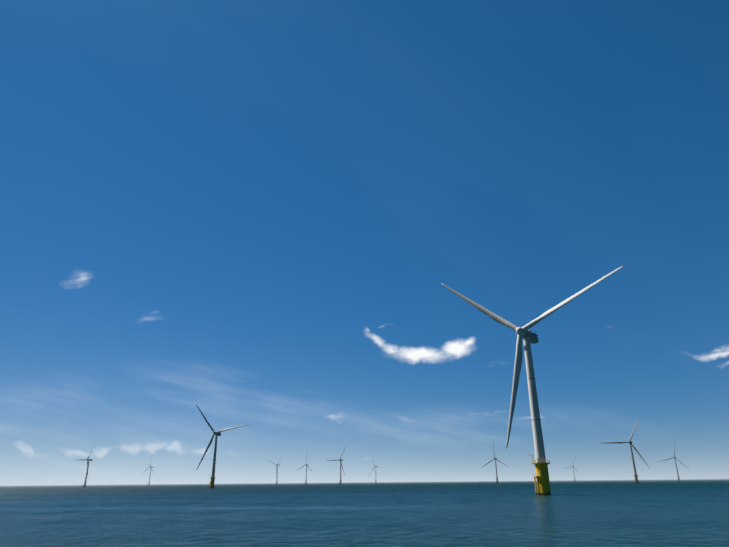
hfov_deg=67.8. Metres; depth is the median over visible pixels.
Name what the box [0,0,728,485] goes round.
sky
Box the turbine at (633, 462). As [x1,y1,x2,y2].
[607,417,648,482]
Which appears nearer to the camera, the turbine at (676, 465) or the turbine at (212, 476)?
the turbine at (212, 476)
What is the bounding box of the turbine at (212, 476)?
[196,405,248,487]
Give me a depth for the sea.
129.14 m
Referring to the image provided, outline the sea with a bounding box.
[0,479,728,546]
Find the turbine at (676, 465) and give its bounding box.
[662,449,687,480]
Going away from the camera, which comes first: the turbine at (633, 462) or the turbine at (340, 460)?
the turbine at (633, 462)
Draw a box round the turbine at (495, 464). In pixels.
[481,443,507,482]
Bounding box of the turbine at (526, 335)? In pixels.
[441,266,622,494]
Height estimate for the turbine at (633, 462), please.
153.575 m
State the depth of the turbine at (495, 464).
2155.92 m
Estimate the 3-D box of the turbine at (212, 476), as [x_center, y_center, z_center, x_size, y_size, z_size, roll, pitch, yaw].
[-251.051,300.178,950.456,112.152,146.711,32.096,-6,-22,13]
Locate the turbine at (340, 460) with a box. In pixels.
[327,444,346,483]
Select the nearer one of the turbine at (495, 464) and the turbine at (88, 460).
the turbine at (88, 460)
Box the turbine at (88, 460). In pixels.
[82,451,92,486]
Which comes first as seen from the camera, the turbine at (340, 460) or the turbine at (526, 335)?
the turbine at (526, 335)

